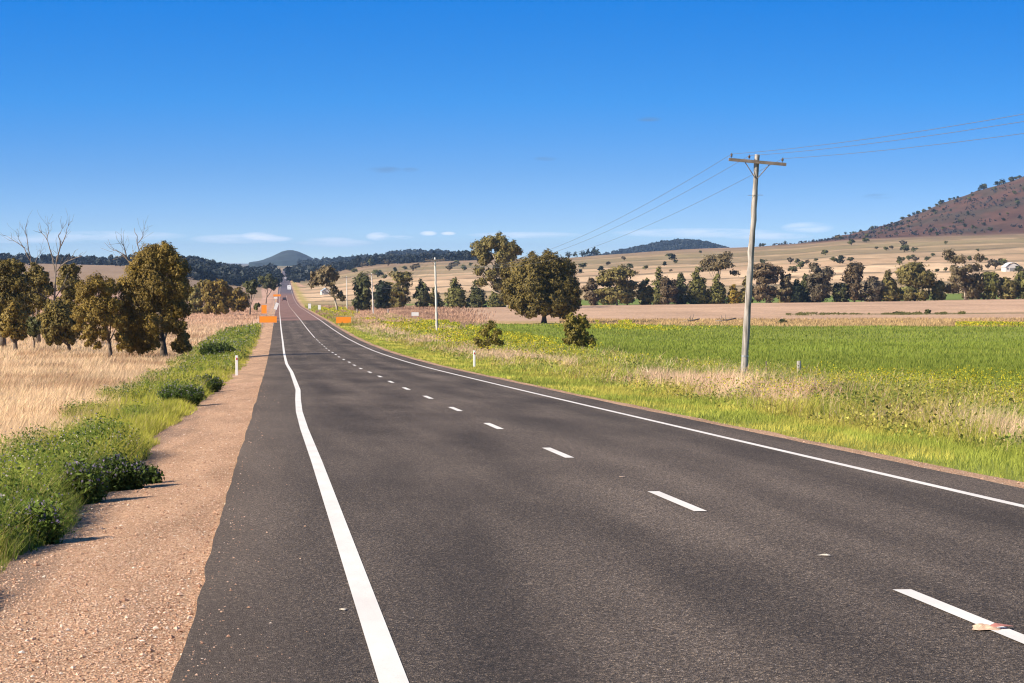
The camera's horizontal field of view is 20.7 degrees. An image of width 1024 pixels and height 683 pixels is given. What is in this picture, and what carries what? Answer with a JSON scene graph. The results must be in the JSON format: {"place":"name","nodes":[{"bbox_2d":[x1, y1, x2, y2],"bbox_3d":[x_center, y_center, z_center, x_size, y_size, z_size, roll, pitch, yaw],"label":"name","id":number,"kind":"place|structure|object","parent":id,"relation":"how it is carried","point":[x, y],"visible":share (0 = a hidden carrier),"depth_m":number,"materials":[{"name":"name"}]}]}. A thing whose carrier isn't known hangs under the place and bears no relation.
{"place":"outdoors","nodes":[
{"label":"outdoors","id":0,"kind":"place"},
{"bbox_2d":[0,284,277,682],"bbox_3d":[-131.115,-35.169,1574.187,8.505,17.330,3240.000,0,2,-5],"label":"gravel shoulder","id":1,"kind":"object","parent":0,"point":[253,370],"visible":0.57,"depth_m":23.85},
{"bbox_2d":[235,355,237,374],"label":"guide post","id":2,"kind":"object","parent":1,"relation":"on","point":[236,363],"visible":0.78,"depth_m":130.44,"materials":[{"name":"white paint"}]},
{"bbox_2d":[261,305,266,313],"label":"roadwork sign","id":3,"kind":"object","parent":1,"relation":"on","point":[263,309],"visible":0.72,"depth_m":582.75,"materials":[{"name":"metal"}]},
{"bbox_2d":[259,316,276,326],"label":"roadwork sign","id":4,"kind":"object","parent":1,"relation":"on","point":[267,319],"visible":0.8,"depth_m":416.49,"materials":[{"name":"metal"}]},
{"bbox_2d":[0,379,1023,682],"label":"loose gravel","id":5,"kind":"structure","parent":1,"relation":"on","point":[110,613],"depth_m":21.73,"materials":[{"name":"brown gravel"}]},
{"bbox_2d":[249,250,313,266],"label":"hill","id":6,"kind":"structure","parent":0,"point":[288,258],"depth_m":7375.06,"materials":[{"name":"green plant"}]},
{"bbox_2d":[0,176,1023,481],"bbox_3d":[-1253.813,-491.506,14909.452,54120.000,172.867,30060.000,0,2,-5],"label":"ground","id":7,"kind":"structure","parent":0,"point":[1006,242],"depth_m":1584.91,"materials":[{"name":"beige plant"}]},
{"bbox_2d":[0,300,28,349],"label":"wilga tree","id":8,"kind":"object","parent":7,"relation":"on","point":[13,325],"visible":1,"depth_m":224.47,"materials":[{"name":"green plant"}]},
{"bbox_2d":[0,258,33,346],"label":"box tree","id":9,"kind":"object","parent":7,"relation":"on","point":[14,282],"visible":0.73,"depth_m":243.08,"materials":[{"name":"green plant"}]},
{"bbox_2d":[1,216,43,316],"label":"dead tree","id":10,"kind":"object","parent":7,"relation":"on","point":[25,231],"visible":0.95,"depth_m":286.78,"materials":[{"name":"grey wood"}]},
{"bbox_2d":[2,493,65,544],"bbox_3d":[-4.580,1.738,26.776,0.646,0.555,0.665,0,2,-5],"label":"roadside bush","id":11,"kind":"object","parent":7,"relation":"on","point":[48,520],"visible":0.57,"depth_m":26.63,"materials":[{"name":"green plant"}]},
{"bbox_2d":[26,315,41,348],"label":"wilga tree","id":12,"kind":"object","parent":7,"relation":"on","point":[33,324],"visible":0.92,"depth_m":232.89,"materials":[{"name":"green plant"}]},
{"bbox_2d":[21,262,56,342],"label":"box tree","id":13,"kind":"object","parent":7,"relation":"on","point":[38,275],"visible":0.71,"depth_m":271.66,"materials":[{"name":"green plant"}]},
{"bbox_2d":[30,211,82,299],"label":"dead tree","id":14,"kind":"object","parent":7,"relation":"on","point":[55,271],"visible":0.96,"depth_m":247.40,"materials":[{"name":"grey wood"}]},
{"bbox_2d":[35,296,85,352],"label":"wilga tree","id":15,"kind":"object","parent":7,"relation":"on","point":[56,320],"visible":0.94,"depth_m":218.70,"materials":[{"name":"green plant"}]},
{"bbox_2d":[0,252,134,265],"bbox_3d":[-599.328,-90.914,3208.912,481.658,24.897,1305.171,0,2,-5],"label":"woodland","id":16,"kind":"object","parent":7,"relation":"on","point":[82,260],"visible":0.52,"depth_m":2788.34,"materials":[{"name":"green plant"}]},
{"bbox_2d":[53,263,82,344],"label":"box tree","id":17,"kind":"object","parent":7,"relation":"on","point":[71,271],"visible":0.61,"depth_m":257.89,"materials":[{"name":"green plant"}]},
{"bbox_2d":[51,454,115,504],"bbox_3d":[-5.122,1.661,33.262,0.748,0.673,0.772,1,2,28],"label":"roadside bush","id":18,"kind":"object","parent":7,"relation":"on","point":[96,493],"visible":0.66,"depth_m":33.12,"materials":[{"name":"green plant"}]},
{"bbox_2d":[70,272,133,356],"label":"wilga tree","id":19,"kind":"object","parent":7,"relation":"on","point":[94,310],"visible":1,"depth_m":192.81,"materials":[{"name":"green plant"}]},
{"bbox_2d":[92,449,155,491],"bbox_3d":[-5.007,1.673,35.751,0.921,0.621,0.822,0,2,-5],"label":"roadside bush","id":20,"kind":"object","parent":7,"relation":"on","point":[131,475],"visible":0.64,"depth_m":35.57,"materials":[{"name":"green plant"}]},
{"bbox_2d":[104,217,152,262],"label":"dead tree","id":21,"kind":"object","parent":7,"relation":"on","point":[125,257],"visible":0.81,"depth_m":223.28,"materials":[{"name":"grey wood"}]},
{"bbox_2d":[0,307,260,453],"bbox_3d":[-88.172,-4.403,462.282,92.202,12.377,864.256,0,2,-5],"label":"dry grass","id":22,"kind":"structure","parent":7,"relation":"on","point":[60,380],"depth_m":132.56,"materials":[{"name":"beige plant"}]},
{"bbox_2d":[0,322,262,584],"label":"roadside weeds","id":23,"kind":"object","parent":7,"relation":"on","point":[141,419],"visible":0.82,"depth_m":44.90,"materials":[{"name":"green plant"}]},
{"bbox_2d":[144,463,164,483],"bbox_3d":[-4.768,1.764,36.796,0.409,0.352,0.441,-1,2,-22],"label":"roadside bush","id":24,"kind":"object","parent":7,"relation":"on","point":[153,470],"visible":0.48,"depth_m":36.74,"materials":[{"name":"green plant"}]},
{"bbox_2d":[115,240,194,356],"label":"wilga tree","id":25,"kind":"object","parent":7,"relation":"on","point":[158,311],"visible":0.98,"depth_m":196.14,"materials":[{"name":"green plant"}]},
{"bbox_2d":[155,380,206,406],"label":"roadside bush","id":26,"kind":"object","parent":7,"relation":"on","point":[189,394],"visible":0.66,"depth_m":77.30,"materials":[{"name":"green plant"}]},
{"bbox_2d":[185,284,203,313],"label":"box tree","id":27,"kind":"object","parent":7,"relation":"on","point":[195,302],"visible":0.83,"depth_m":667.24,"materials":[{"name":"green plant"}]},
{"bbox_2d":[196,279,210,313],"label":"box tree","id":28,"kind":"object","parent":7,"relation":"on","point":[200,284],"visible":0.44,"depth_m":634.99,"materials":[{"name":"green plant"}]},
{"bbox_2d":[191,373,225,391],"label":"roadside bush","id":29,"kind":"object","parent":7,"relation":"on","point":[216,383],"visible":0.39,"depth_m":95.33,"materials":[{"name":"green plant"}]},
{"bbox_2d":[200,278,233,315],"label":"box tree","id":30,"kind":"object","parent":7,"relation":"on","point":[216,294],"visible":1,"depth_m":623.37,"materials":[{"name":"green plant"}]},
{"bbox_2d":[199,340,235,355],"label":"roadside bush","id":31,"kind":"object","parent":7,"relation":"on","point":[214,348],"visible":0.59,"depth_m":194.40,"materials":[{"name":"green plant"}]},
{"bbox_2d":[180,255,284,287],"bbox_3d":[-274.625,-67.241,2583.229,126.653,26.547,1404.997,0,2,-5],"label":"woodland","id":32,"kind":"object","parent":7,"relation":"on","point":[202,268],"visible":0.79,"depth_m":1963.20,"materials":[{"name":"green plant"}]},
{"bbox_2d":[227,287,249,311],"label":"box tree","id":33,"kind":"object","parent":7,"relation":"on","point":[240,299],"visible":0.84,"depth_m":730.62,"materials":[{"name":"green plant"}]},
{"bbox_2d":[242,279,257,314],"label":"box tree","id":34,"kind":"object","parent":7,"relation":"on","point":[251,286],"visible":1,"depth_m":636.19,"materials":[{"name":"green plant"}]},
{"bbox_2d":[258,273,278,303],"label":"box tree","id":35,"kind":"object","parent":7,"relation":"on","point":[265,281],"visible":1,"depth_m":1142.97,"materials":[{"name":"green plant"}]},
{"bbox_2d":[256,263,318,282],"bbox_3d":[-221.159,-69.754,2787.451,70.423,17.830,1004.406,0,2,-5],"label":"woodland","id":36,"kind":"object","parent":7,"relation":"on","point":[297,273],"visible":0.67,"depth_m":2416.57,"materials":[{"name":"green plant"}]},
{"bbox_2d":[307,264,346,309],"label":"gum tree","id":37,"kind":"object","parent":7,"relation":"on","point":[328,276],"visible":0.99,"depth_m":735.66,"materials":[{"name":"green plant"}]},
{"bbox_2d":[336,317,350,325],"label":"roadwork sign","id":38,"kind":"object","parent":7,"relation":"on","point":[343,319],"visible":0.71,"depth_m":424.42,"materials":[{"name":"metal"}]},
{"bbox_2d":[351,270,373,309],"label":"shade tree","id":39,"kind":"object","parent":7,"relation":"on","point":[362,290],"visible":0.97,"depth_m":738.05,"materials":[{"name":"green plant"}]},
{"bbox_2d":[366,273,374,313],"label":"power pole","id":40,"kind":"object","parent":7,"relation":"on","point":[371,274],"visible":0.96,"depth_m":639.42,"materials":[{"name":"grey wood"}]},
{"bbox_2d":[371,269,383,276],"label":"paddock tree","id":41,"kind":"object","parent":7,"relation":"on","point":[379,272],"visible":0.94,"depth_m":1992.93,"materials":[{"name":"green plant"}]},
{"bbox_2d":[373,280,391,308],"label":"shade tree","id":42,"kind":"object","parent":7,"relation":"on","point":[382,298],"visible":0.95,"depth_m":798.18,"materials":[{"name":"green plant"}]},
{"bbox_2d":[297,248,494,271],"bbox_3d":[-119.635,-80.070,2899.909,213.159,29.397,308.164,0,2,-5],"label":"woodland","id":43,"kind":"object","parent":7,"relation":"on","point":[462,255],"visible":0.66,"depth_m":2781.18,"materials":[{"name":"green plant"}]},
{"bbox_2d":[387,271,412,307],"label":"gum tree","id":44,"kind":"object","parent":7,"relation":"on","point":[399,298],"visible":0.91,"depth_m":857.82,"materials":[{"name":"green plant"}]},
{"bbox_2d":[412,278,431,307],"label":"gum tree","id":45,"kind":"object","parent":7,"relation":"on","point":[422,294],"visible":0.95,"depth_m":859.44,"materials":[{"name":"green plant"}]},
{"bbox_2d":[425,257,444,330],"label":"power pole","id":46,"kind":"object","parent":7,"relation":"on","point":[436,311],"visible":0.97,"depth_m":345.29,"materials":[{"name":"grey wood"}]},
{"bbox_2d":[430,287,440,306],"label":"gum tree","id":47,"kind":"object","parent":7,"relation":"on","point":[432,295],"visible":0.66,"depth_m":870.00,"materials":[{"name":"green plant"}]},
{"bbox_2d":[443,277,468,307],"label":"casuarina tree","id":48,"kind":"object","parent":7,"relation":"on","point":[455,296],"visible":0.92,"depth_m":859.75,"materials":[{"name":"green plant"}]},
{"bbox_2d":[466,280,488,307],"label":"casuarina tree","id":49,"kind":"object","parent":7,"relation":"on","point":[476,299],"visible":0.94,"depth_m":860.54,"materials":[{"name":"green plant"}]},
{"bbox_2d":[472,320,504,349],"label":"shrub","id":50,"kind":"object","parent":7,"relation":"on","point":[489,326],"visible":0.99,"depth_m":222.14,"materials":[{"name":"green plant"}]},
{"bbox_2d":[487,289,505,306],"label":"casuarina tree","id":51,"kind":"object","parent":7,"relation":"on","point":[494,301],"visible":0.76,"depth_m":870.84,"materials":[{"name":"green plant"}]},
{"bbox_2d":[470,232,523,307],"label":"gum tree","id":52,"kind":"object","parent":7,"relation":"on","point":[503,247],"visible":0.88,"depth_m":787.21,"materials":[{"name":"green plant"}]},
{"bbox_2d":[500,248,582,322],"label":"kurrajong tree","id":53,"kind":"object","parent":7,"relation":"on","point":[550,287],"visible":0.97,"depth_m":467.81,"materials":[{"name":"green plant"}]},
{"bbox_2d":[562,312,596,348],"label":"shrub","id":54,"kind":"object","parent":7,"relation":"on","point":[576,333],"visible":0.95,"depth_m":233.54,"materials":[{"name":"green plant"}]},
{"bbox_2d":[581,277,600,305],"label":"gum tree","id":55,"kind":"object","parent":7,"relation":"on","point":[590,295],"visible":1,"depth_m":863.63,"materials":[{"name":"grey plant"}]},
{"bbox_2d":[599,287,615,304],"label":"shade tree","id":56,"kind":"object","parent":7,"relation":"on","point":[602,302],"visible":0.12,"depth_m":895.80,"materials":[{"name":"green plant"}]},
{"bbox_2d":[592,264,641,304],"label":"gum tree","id":57,"kind":"object","parent":7,"relation":"on","point":[622,291],"visible":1,"depth_m":862.22,"materials":[{"name":"green plant"}]},
{"bbox_2d":[635,277,655,304],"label":"gum tree","id":58,"kind":"object","parent":7,"relation":"on","point":[645,294],"visible":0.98,"depth_m":865.94,"materials":[{"name":"green plant"}]},
{"bbox_2d":[583,238,729,256],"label":"woodland","id":59,"kind":"object","parent":7,"relation":"on","point":[674,244],"visible":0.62,"depth_m":6213.15,"materials":[{"name":"green plant"}]},
{"bbox_2d":[650,266,666,303],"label":"casuarina tree","id":60,"kind":"object","parent":7,"relation":"on","point":[656,295],"visible":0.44,"depth_m":885.64,"materials":[{"name":"green plant"}]},
{"bbox_2d":[304,304,1023,326],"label":"ploughed field","id":61,"kind":"structure","parent":7,"relation":"on","point":[444,313],"depth_m":488.54,"materials":[{"name":"beige soil"}]},
{"bbox_2d":[659,275,678,304],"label":"shade tree","id":62,"kind":"object","parent":7,"relation":"on","point":[668,290],"visible":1,"depth_m":860.34,"materials":[{"name":"grey plant"}]},
{"bbox_2d":[317,306,1023,405],"bbox_3d":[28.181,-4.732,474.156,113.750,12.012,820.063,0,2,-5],"label":"yellow wildflowers","id":63,"kind":"object","parent":7,"relation":"on","point":[465,336],"visible":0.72,"depth_m":233.67,"materials":[{"name":"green plant"}]},
{"bbox_2d":[320,313,1023,480],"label":"verge grass","id":64,"kind":"structure","parent":7,"relation":"on","point":[987,428],"depth_m":82.34,"materials":[{"name":"green plant"}]},
{"bbox_2d":[675,272,688,303],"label":"gum tree","id":65,"kind":"object","parent":7,"relation":"on","point":[682,289],"visible":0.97,"depth_m":866.25,"materials":[{"name":"green plant"}]},
{"bbox_2d":[685,266,709,303],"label":"casuarina tree","id":66,"kind":"object","parent":7,"relation":"on","point":[697,289],"visible":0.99,"depth_m":866.24,"materials":[{"name":"green plant"}]},
{"bbox_2d":[706,272,727,303],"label":"casuarina tree","id":67,"kind":"object","parent":7,"relation":"on","point":[717,294],"visible":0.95,"depth_m":866.97,"materials":[{"name":"green plant"}]},
{"bbox_2d":[697,250,740,279],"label":"gum tree","id":68,"kind":"object","parent":7,"relation":"on","point":[719,262],"visible":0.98,"depth_m":895.49,"materials":[{"name":"green plant"}]},
{"bbox_2d":[725,284,743,303],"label":"casuarina tree","id":69,"kind":"object","parent":7,"relation":"on","point":[733,295],"visible":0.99,"depth_m":867.56,"materials":[{"name":"green plant"}]},
{"bbox_2d":[457,323,1023,391],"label":"green crop","id":70,"kind":"object","parent":7,"relation":"on","point":[1006,361],"visible":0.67,"depth_m":250.03,"materials":[{"name":"green plant"}]},
{"bbox_2d":[740,276,754,302],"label":"gum tree","id":71,"kind":"object","parent":7,"relation":"on","point":[744,289],"visible":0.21,"depth_m":878.58,"materials":[{"name":"green plant"}]},
{"bbox_2d":[728,153,785,373],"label":"power pole","id":72,"kind":"object","parent":7,"relation":"on","point":[747,312],"visible":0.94,"depth_m":118.11,"materials":[{"name":"grey wood"}]},
{"bbox_2d":[336,133,1023,287],"bbox_3d":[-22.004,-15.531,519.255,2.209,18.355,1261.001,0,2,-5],"label":"power line","id":73,"kind":"object","parent":72,"relation":"attached to","point":[760,170],"visible":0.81,"depth_m":114.92,"materials":[{"name":"metal"}]},
{"bbox_2d":[343,121,1023,288],"bbox_3d":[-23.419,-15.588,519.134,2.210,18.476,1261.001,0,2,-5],"label":"power line","id":74,"kind":"object","parent":72,"relation":"attached to","point":[766,154],"visible":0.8,"depth_m":108.75,"materials":[{"name":"metal"}]},
{"bbox_2d":[357,114,1022,287],"bbox_3d":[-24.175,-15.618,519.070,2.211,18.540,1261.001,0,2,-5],"label":"power line","id":75,"kind":"object","parent":72,"relation":"attached to","point":[771,150],"visible":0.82,"depth_m":104.03,"materials":[{"name":"metal"}]},
{"bbox_2d":[752,262,785,302],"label":"gum tree","id":76,"kind":"object","parent":7,"relation":"on","point":[763,277],"visible":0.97,"depth_m":867.62,"materials":[{"name":"green plant"}]},
{"bbox_2d":[778,273,792,302],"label":"gum tree","id":77,"kind":"object","parent":7,"relation":"on","point":[786,288],"visible":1,"depth_m":869.08,"materials":[{"name":"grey plant"}]},
{"bbox_2d":[790,278,804,302],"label":"casuarina tree","id":78,"kind":"object","parent":7,"relation":"on","point":[797,295],"visible":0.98,"depth_m":869.27,"materials":[{"name":"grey plant"}]},
{"bbox_2d":[800,273,811,301],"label":"gum tree","id":79,"kind":"object","parent":7,"relation":"on","point":[803,283],"visible":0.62,"depth_m":879.89,"materials":[{"name":"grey plant"}]},
{"bbox_2d":[805,262,835,302],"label":"gum tree","id":80,"kind":"object","parent":7,"relation":"on","point":[818,284],"visible":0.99,"depth_m":869.54,"materials":[{"name":"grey plant"}]},
{"bbox_2d":[831,282,847,301],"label":"shade tree","id":81,"kind":"object","parent":7,"relation":"on","point":[839,294],"visible":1,"depth_m":870.32,"materials":[{"name":"green plant"}]},
{"bbox_2d":[835,255,845,262],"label":"paddock tree","id":82,"kind":"object","parent":7,"relation":"on","point":[840,259],"visible":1,"depth_m":1628.76,"materials":[{"name":"green plant"}]},
{"bbox_2d":[840,262,865,301],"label":"gum tree","id":83,"kind":"object","parent":7,"relation":"on","point":[851,277],"visible":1,"depth_m":870.36,"materials":[{"name":"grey plant"}]},
{"bbox_2d":[860,276,885,301],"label":"shade tree","id":84,"kind":"object","parent":7,"relation":"on","point":[873,288],"visible":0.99,"depth_m":870.28,"materials":[{"name":"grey plant"}]},
{"bbox_2d":[880,269,901,301],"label":"casuarina tree","id":85,"kind":"object","parent":7,"relation":"on","point":[891,290],"visible":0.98,"depth_m":871.19,"materials":[{"name":"green plant"}]},
{"bbox_2d":[772,184,1023,244],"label":"hill scrub","id":86,"kind":"object","parent":7,"relation":"on","point":[904,228],"visible":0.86,"depth_m":3234.76,"materials":[{"name":"green plant"}]},
{"bbox_2d":[897,286,920,300],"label":"shade tree","id":87,"kind":"object","parent":7,"relation":"on","point":[905,288],"visible":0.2,"depth_m":893.02,"materials":[{"name":"green plant"}]},
{"bbox_2d":[893,260,937,300],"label":"shade tree","id":88,"kind":"object","parent":7,"relation":"on","point":[909,274],"visible":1,"depth_m":870.65,"materials":[{"name":"green plant"}]},
{"bbox_2d":[930,278,945,299],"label":"shade tree","id":89,"kind":"object","parent":7,"relation":"on","point":[938,288],"visible":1,"depth_m":872.92,"materials":[{"name":"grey plant"}]},
{"bbox_2d":[942,248,986,299],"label":"gum tree","id":90,"kind":"object","parent":7,"relation":"on","point":[970,283],"visible":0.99,"depth_m":873.50,"materials":[{"name":"green plant"}]},
{"bbox_2d":[961,287,981,299],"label":"shade tree","id":91,"kind":"object","parent":7,"relation":"on","point":[968,297],"visible":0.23,"depth_m":902.39,"materials":[{"name":"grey plant"}]},
{"bbox_2d":[980,271,1000,299],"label":"shade tree","id":92,"kind":"object","parent":7,"relation":"on","point":[992,281],"visible":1,"depth_m":873.79,"materials":[{"name":"green plant"}]},
{"bbox_2d":[988,259,999,268],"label":"paddock tree","id":93,"kind":"object","parent":7,"relation":"on","point":[994,263],"visible":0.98,"depth_m":1404.81,"materials":[{"name":"green plant"}]},
{"bbox_2d":[998,277,1018,298],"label":"shade tree","id":94,"kind":"object","parent":7,"relation":"on","point":[1008,289],"visible":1,"depth_m":874.25,"materials":[{"name":"green plant"}]},
{"bbox_2d":[1001,262,1020,271],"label":"farm shed","id":95,"kind":"structure","parent":7,"relation":"on","point":[1007,267],"depth_m":1355.44,"materials":[{"name":"white metal"}]},
{"bbox_2d":[1012,270,1023,298],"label":"shade tree","id":96,"kind":"object","parent":7,"relation":"on","point":[1018,278],"visible":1,"depth_m":875.07,"materials":[{"name":"green plant"}]},
{"bbox_2d":[0,0,1023,263],"label":"sky","id":97,"kind":"structure","parent":0,"point":[242,131],"materials":[{"name":"blue"}]},
{"bbox_2d":[169,268,1023,682],"bbox_3d":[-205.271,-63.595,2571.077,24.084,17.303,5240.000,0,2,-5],"label":"road","id":98,"kind":"structure","parent":0,"point":[513,550],"depth_m":23.46,"materials":[{"name":"grey asphalt"}]},
{"bbox_2d":[279,283,408,682],"bbox_3d":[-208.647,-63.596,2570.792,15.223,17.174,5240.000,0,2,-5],"label":"edge line","id":99,"kind":"object","parent":98,"relation":"on","point":[387,664],"visible":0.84,"depth_m":20.79,"materials":[{"name":"paint"}]},
{"bbox_2d":[544,448,573,457],"bbox_3d":[0.672,1.641,41.426,0.130,0.091,3.500,0,2,-5],"label":"road marking","id":100,"kind":"object","parent":98,"relation":"on","point":[558,452],"visible":1,"depth_m":41.05,"materials":[{"name":"paint"}]},
{"bbox_2d":[289,284,1023,507],"bbox_3d":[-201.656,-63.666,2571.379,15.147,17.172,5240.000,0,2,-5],"label":"edge line","id":101,"kind":"object","parent":98,"relation":"on","point":[949,489],"visible":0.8,"depth_m":41.09,"materials":[{"name":"paint"}]},
{"bbox_2d":[648,491,705,510],"bbox_3d":[1.719,1.672,29.438,0.130,0.090,3.500,0,2,-5],"label":"road marking","id":102,"kind":"object","parent":98,"relation":"on","point":[677,501],"visible":1,"depth_m":29.27,"materials":[{"name":"paint"}]},
{"bbox_2d":[893,589,1023,643],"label":"road marking","id":103,"kind":"object","parent":98,"relation":"on","point":[975,619],"visible":0.97,"depth_m":17.59,"materials":[{"name":"paint"}]},
{"bbox_2d":[973,623,1010,629],"bbox_3d":[2.825,1.689,16.638,0.257,0.027,0.239,1,2,38],"label":"squashed scrap","id":104,"kind":"object","parent":98,"relation":"on","point":[982,626],"visible":1,"depth_m":16.60,"materials":[{"name":"white paper"}]},
{"bbox_2d":[290,281,1023,487],"bbox_3d":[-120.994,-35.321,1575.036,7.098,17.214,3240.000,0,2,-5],"label":"gravel shoulder","id":105,"kind":"object","parent":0,"point":[944,469],"visible":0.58,"depth_m":49.74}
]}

